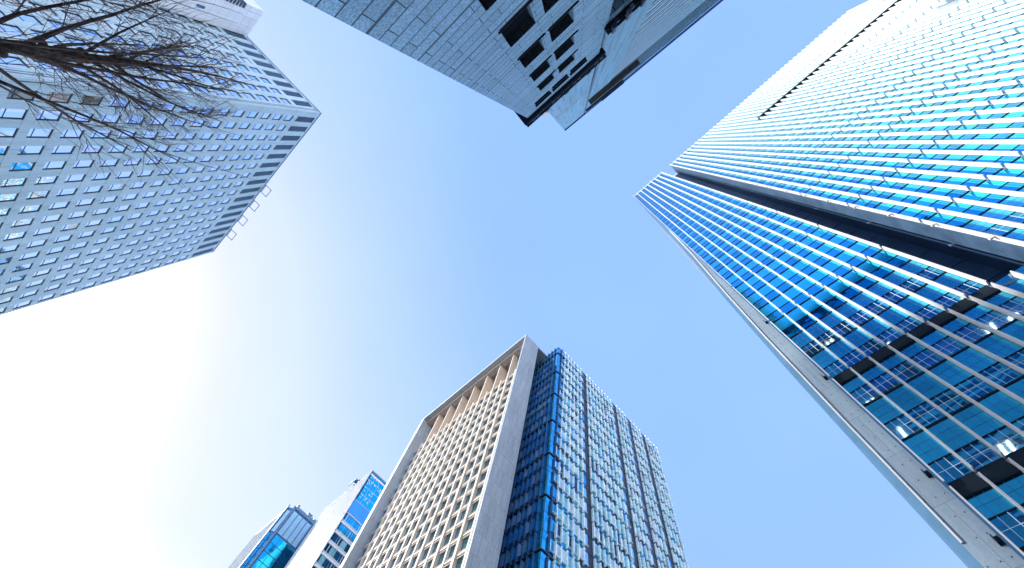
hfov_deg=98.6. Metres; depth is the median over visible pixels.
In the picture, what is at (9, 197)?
window
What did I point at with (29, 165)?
window
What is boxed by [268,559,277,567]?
window
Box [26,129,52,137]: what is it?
window
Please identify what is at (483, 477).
window
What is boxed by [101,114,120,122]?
window
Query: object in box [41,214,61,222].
window
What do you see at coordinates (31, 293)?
window
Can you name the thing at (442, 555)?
window
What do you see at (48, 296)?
window
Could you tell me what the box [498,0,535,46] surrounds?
window
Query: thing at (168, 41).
window
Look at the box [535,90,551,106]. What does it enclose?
slot window
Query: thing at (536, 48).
window
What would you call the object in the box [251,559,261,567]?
window
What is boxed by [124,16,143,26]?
window
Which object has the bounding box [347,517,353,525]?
window
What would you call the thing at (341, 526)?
window
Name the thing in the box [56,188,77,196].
window
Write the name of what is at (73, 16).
window
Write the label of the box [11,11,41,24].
window
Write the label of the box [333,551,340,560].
window
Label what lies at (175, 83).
window
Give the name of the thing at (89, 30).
window
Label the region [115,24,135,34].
window
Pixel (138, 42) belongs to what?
window
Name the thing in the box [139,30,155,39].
window
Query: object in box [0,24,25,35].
window
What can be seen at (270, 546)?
window
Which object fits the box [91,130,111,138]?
window
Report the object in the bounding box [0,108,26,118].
window
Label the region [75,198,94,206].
window
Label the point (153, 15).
window
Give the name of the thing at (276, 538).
window
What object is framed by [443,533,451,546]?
window
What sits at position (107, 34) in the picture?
window
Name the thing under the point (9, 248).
window
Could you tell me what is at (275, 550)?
window
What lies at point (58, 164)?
window
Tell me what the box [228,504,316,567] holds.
office tower
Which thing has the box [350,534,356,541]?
window
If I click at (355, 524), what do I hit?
window
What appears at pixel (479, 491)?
window
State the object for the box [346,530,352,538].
window
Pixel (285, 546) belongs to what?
window
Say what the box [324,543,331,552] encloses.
window
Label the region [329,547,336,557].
window
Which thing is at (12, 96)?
window
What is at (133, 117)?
window
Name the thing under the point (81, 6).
window
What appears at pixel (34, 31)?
window
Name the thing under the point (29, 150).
window
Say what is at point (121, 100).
window
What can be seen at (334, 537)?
window
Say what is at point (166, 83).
window
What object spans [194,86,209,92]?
window
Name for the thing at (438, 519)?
window
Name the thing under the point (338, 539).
window
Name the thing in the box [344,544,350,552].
window
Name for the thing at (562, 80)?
slot window
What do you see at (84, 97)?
window
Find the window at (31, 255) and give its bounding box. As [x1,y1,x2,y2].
[19,251,39,260]
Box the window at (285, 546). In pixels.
[280,542,288,552]
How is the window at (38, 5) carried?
in the office tower at (67, 227)
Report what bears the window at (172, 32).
in the office tower at (67, 227)
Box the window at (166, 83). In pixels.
[155,81,170,87]
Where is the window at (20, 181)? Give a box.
[1,178,26,186]
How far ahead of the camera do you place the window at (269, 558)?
181.63 m
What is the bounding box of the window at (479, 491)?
[476,486,482,496]
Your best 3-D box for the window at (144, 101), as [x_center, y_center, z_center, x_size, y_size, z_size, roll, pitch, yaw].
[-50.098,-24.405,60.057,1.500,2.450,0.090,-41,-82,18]
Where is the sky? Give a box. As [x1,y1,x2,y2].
[0,0,967,567]
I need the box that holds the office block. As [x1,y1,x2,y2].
[302,0,646,126]
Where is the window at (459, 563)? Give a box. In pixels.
[456,556,463,567]
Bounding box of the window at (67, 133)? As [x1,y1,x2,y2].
[60,130,83,137]
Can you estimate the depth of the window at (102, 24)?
61.50 m
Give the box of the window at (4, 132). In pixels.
[0,128,17,137]
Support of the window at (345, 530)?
in the office tower at (329, 539)
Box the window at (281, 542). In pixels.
[276,539,284,548]
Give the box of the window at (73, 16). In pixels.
[61,11,83,20]
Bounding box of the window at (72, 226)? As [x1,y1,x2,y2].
[61,223,79,230]
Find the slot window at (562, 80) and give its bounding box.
[552,74,568,91]
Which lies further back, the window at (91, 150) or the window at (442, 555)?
the window at (442, 555)
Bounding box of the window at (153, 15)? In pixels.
[153,15,169,24]
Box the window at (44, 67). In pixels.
[33,60,64,72]
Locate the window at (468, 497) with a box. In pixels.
[465,494,470,504]
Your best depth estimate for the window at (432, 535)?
99.08 m
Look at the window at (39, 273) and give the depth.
71.16 m
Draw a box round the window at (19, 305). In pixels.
[13,300,31,308]
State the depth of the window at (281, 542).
189.08 m
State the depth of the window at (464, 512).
95.87 m
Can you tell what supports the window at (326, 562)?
in the office tower at (329, 539)
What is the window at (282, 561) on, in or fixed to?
in the office tower at (276, 542)
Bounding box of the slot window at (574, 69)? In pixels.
[570,57,586,75]
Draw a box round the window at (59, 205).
[48,201,69,209]
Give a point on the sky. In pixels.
(418, 229)
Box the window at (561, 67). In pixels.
[557,49,577,72]
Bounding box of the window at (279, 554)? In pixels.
[274,550,283,561]
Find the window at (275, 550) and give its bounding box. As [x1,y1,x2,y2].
[270,547,278,557]
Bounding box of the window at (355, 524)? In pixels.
[352,521,358,528]
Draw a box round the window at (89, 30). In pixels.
[79,27,102,38]
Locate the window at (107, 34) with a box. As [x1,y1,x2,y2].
[105,33,125,42]
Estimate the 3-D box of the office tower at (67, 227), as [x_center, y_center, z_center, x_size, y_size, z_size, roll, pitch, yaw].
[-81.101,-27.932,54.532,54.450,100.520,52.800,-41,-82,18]
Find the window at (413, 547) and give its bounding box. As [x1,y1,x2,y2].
[408,544,415,556]
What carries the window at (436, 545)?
in the office tower at (525, 451)
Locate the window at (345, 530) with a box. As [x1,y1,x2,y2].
[341,527,348,535]
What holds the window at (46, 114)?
in the office tower at (67, 227)
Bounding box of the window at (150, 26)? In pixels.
[146,22,162,31]
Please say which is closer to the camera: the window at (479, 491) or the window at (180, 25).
the window at (180, 25)
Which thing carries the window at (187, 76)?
in the office tower at (67, 227)
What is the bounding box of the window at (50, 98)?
[46,92,71,102]
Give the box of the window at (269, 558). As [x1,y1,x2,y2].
[263,555,272,565]
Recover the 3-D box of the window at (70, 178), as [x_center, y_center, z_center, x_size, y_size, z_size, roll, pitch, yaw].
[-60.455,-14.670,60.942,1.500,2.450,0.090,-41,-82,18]
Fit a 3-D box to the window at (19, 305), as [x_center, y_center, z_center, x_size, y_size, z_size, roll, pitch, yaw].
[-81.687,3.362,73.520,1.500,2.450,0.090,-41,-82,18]
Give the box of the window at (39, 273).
[32,268,51,277]
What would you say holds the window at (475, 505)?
in the office tower at (525, 451)
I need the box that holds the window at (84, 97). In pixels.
[79,95,102,105]
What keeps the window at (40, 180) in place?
in the office tower at (67, 227)
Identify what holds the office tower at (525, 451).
on the ground
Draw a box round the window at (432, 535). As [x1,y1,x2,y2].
[429,531,435,542]
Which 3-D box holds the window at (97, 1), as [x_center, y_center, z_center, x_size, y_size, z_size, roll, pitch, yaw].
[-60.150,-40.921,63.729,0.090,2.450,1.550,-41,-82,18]
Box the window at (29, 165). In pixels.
[9,162,34,170]
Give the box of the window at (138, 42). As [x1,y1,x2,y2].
[130,39,147,47]
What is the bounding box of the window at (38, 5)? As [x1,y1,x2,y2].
[27,1,57,15]
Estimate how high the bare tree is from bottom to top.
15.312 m
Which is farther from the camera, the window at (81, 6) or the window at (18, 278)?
the window at (18, 278)
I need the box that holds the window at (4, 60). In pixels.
[0,56,28,67]
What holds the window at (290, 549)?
in the office tower at (276, 542)
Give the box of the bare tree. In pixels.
[0,0,268,201]
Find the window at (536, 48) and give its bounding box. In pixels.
[517,33,545,67]
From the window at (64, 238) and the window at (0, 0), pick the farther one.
the window at (64, 238)
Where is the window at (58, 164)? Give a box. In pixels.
[42,161,66,169]
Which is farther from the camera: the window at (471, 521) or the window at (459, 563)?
the window at (471, 521)
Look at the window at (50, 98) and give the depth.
50.22 m
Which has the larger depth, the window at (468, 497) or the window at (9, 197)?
the window at (468, 497)
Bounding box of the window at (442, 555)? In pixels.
[437,551,445,565]
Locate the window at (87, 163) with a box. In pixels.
[73,160,93,167]
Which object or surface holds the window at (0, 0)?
in the office tower at (67, 227)
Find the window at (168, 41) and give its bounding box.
[161,36,174,43]
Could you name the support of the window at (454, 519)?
in the office tower at (525, 451)
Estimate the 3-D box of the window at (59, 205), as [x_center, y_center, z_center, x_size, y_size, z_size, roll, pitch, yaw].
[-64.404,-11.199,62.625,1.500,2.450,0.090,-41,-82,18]
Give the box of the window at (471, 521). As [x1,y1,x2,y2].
[466,517,474,530]
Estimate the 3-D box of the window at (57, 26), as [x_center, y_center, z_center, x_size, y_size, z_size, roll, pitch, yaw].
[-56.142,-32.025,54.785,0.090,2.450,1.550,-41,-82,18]
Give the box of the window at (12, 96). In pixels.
[6,88,36,99]
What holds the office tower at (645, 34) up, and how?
on the pavement
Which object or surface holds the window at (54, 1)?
in the office tower at (67, 227)
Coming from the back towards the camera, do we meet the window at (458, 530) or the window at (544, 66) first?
the window at (458, 530)
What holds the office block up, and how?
on the pavement
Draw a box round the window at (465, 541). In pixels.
[461,535,469,550]
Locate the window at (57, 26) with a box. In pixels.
[46,19,73,31]
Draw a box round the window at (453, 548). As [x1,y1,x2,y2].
[448,545,455,559]
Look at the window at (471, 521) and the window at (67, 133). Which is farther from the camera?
the window at (471, 521)
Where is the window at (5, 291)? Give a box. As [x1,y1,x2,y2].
[0,286,18,294]
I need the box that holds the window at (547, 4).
[542,0,557,12]
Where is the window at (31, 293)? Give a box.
[19,290,37,298]
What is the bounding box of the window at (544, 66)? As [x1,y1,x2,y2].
[529,55,551,80]
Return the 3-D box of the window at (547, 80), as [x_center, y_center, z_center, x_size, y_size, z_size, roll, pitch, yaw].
[1.329,-8.091,17.393,0.936,1.633,0.261,-38,-81,17]
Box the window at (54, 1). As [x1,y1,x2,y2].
[50,0,69,6]
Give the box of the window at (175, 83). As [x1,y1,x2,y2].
[175,83,190,89]
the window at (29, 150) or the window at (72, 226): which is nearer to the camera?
the window at (29, 150)
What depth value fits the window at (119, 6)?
67.12 m
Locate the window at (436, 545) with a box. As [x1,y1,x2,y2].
[432,541,438,554]
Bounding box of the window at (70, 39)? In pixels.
[64,36,88,47]
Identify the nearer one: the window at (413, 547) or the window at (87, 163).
the window at (87, 163)
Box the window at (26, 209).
[18,205,40,213]
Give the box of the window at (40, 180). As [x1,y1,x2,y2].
[34,176,57,184]
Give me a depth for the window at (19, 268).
66.95 m
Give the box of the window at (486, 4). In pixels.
[479,0,495,10]
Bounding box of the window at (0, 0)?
[0,0,19,5]
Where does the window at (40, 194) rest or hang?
in the office tower at (67, 227)
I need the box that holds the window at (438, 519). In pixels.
[435,515,441,526]
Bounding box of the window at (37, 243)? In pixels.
[26,239,46,248]
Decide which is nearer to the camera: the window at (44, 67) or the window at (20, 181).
the window at (44, 67)
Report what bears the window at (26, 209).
in the office tower at (67, 227)
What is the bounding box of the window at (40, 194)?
[26,190,49,199]
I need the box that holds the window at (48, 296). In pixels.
[38,293,54,301]
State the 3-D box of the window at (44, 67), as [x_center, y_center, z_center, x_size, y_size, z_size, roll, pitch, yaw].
[-51.647,-24.186,49.164,0.090,2.450,1.550,-41,-82,18]
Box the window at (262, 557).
[258,551,267,561]
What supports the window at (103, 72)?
in the office tower at (67, 227)
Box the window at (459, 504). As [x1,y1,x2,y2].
[455,501,461,511]
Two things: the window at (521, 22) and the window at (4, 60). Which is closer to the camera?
the window at (521, 22)
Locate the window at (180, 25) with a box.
[173,22,186,29]
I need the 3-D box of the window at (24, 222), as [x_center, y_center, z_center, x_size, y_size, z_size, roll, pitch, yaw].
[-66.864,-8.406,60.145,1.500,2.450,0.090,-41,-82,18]
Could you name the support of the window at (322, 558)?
in the office tower at (329, 539)
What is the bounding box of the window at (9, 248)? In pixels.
[0,244,18,252]
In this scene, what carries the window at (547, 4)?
in the office block
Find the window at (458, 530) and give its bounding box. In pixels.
[454,526,461,540]
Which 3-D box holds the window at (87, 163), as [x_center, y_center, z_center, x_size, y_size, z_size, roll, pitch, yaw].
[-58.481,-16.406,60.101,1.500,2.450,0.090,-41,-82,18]
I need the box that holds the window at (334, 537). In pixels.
[331,533,338,542]
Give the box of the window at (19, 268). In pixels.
[12,263,32,272]
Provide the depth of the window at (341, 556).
156.02 m
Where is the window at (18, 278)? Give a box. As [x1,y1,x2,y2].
[5,275,25,283]
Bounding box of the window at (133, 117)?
[126,116,144,123]
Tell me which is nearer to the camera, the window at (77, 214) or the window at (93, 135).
the window at (93, 135)
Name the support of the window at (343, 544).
in the office tower at (329, 539)
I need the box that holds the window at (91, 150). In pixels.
[81,146,102,153]
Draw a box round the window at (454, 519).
[449,516,456,528]
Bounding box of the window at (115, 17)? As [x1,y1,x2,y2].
[101,10,121,20]
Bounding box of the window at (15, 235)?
[3,231,26,240]
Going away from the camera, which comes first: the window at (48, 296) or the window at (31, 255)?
the window at (31, 255)
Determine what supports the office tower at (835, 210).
on the ground
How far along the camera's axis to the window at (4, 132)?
48.99 m
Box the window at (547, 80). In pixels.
[537,69,555,90]
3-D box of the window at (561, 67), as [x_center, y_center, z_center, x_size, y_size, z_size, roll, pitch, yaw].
[2.101,-8.690,17.090,0.979,1.633,0.261,-38,-81,17]
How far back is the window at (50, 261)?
70.29 m
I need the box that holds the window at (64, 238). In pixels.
[53,235,71,242]
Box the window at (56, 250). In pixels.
[46,246,64,254]
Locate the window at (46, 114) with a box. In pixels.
[36,111,61,120]
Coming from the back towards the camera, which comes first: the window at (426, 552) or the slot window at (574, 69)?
the window at (426, 552)
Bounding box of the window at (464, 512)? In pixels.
[460,509,466,520]
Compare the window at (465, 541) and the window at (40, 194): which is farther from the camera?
the window at (465, 541)
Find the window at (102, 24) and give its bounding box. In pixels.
[89,17,111,28]
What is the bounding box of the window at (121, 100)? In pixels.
[108,98,128,107]
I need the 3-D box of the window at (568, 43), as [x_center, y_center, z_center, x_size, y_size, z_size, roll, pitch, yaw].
[1.694,-7.808,14.340,0.979,1.633,0.316,-41,-82,18]
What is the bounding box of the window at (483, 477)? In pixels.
[480,472,486,481]
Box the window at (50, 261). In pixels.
[39,258,57,265]
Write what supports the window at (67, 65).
in the office tower at (67, 227)
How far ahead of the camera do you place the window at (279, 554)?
185.74 m
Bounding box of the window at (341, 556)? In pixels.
[337,555,344,564]
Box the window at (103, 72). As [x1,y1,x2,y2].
[103,72,122,80]
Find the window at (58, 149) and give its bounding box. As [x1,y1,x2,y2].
[51,146,74,153]
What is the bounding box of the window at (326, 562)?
[321,559,329,567]
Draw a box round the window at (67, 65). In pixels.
[67,65,92,76]
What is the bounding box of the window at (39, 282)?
[25,279,44,288]
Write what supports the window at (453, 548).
in the office tower at (525, 451)
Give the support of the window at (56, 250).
in the office tower at (67, 227)
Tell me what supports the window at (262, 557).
in the office tower at (276, 542)
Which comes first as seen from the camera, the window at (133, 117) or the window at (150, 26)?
the window at (133, 117)
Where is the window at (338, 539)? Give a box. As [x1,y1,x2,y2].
[335,537,342,545]
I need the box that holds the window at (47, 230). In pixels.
[33,227,53,235]
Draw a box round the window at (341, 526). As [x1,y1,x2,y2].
[337,523,344,531]
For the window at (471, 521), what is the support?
in the office tower at (525, 451)
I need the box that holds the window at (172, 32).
[164,27,181,36]
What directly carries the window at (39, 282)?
in the office tower at (67, 227)
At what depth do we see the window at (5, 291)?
68.65 m
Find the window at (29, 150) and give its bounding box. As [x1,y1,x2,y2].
[17,146,43,154]
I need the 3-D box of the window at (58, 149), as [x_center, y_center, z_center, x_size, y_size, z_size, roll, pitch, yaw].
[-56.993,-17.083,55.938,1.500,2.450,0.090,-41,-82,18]
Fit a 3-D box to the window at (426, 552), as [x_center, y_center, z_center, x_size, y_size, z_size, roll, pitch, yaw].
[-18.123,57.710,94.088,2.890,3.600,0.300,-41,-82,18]
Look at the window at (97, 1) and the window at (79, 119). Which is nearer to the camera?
the window at (79, 119)
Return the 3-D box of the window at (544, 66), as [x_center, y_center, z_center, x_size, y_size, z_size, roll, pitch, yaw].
[0.922,-7.210,14.644,0.936,1.633,0.313,-41,-82,18]
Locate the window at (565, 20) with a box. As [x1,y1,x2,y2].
[547,0,578,41]
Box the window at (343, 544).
[339,540,346,549]
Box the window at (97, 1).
[91,0,107,6]
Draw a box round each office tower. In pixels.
[0,0,321,314]
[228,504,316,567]
[284,470,385,567]
[339,334,688,567]
[548,0,722,130]
[633,0,1023,567]
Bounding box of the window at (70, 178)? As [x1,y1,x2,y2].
[64,174,85,182]
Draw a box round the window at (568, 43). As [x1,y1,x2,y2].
[553,30,578,60]
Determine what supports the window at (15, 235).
in the office tower at (67, 227)
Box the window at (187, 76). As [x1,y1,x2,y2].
[181,73,195,79]
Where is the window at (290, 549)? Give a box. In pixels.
[285,547,293,556]
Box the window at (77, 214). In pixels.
[68,211,86,218]
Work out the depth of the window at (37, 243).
65.23 m
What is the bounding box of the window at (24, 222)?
[10,218,33,227]
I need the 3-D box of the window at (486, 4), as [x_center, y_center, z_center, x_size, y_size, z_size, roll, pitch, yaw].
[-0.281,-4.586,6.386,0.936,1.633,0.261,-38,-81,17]
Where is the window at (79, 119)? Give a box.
[70,113,92,121]
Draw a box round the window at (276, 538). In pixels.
[271,535,279,544]
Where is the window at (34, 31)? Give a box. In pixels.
[30,29,59,42]
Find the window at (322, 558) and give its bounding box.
[317,554,324,564]
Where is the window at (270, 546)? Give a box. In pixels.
[265,543,273,553]
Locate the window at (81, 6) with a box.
[75,3,96,13]
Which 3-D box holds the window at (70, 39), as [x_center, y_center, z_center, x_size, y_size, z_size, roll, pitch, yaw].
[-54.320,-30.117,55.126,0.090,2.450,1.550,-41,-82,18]
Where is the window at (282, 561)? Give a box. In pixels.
[279,554,287,564]
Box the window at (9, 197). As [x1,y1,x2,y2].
[0,193,18,201]
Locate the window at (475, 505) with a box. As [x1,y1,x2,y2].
[471,501,478,514]
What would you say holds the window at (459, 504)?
in the office tower at (525, 451)
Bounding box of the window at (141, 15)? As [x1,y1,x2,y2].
[134,10,148,17]
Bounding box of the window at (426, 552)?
[421,548,429,562]
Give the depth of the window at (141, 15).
70.50 m
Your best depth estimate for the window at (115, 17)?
64.32 m
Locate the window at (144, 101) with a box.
[134,101,154,109]
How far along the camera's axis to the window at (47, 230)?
64.40 m
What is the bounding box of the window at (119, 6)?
[111,3,129,12]
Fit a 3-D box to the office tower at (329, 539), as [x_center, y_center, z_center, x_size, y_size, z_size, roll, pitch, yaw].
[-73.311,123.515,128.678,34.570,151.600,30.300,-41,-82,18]

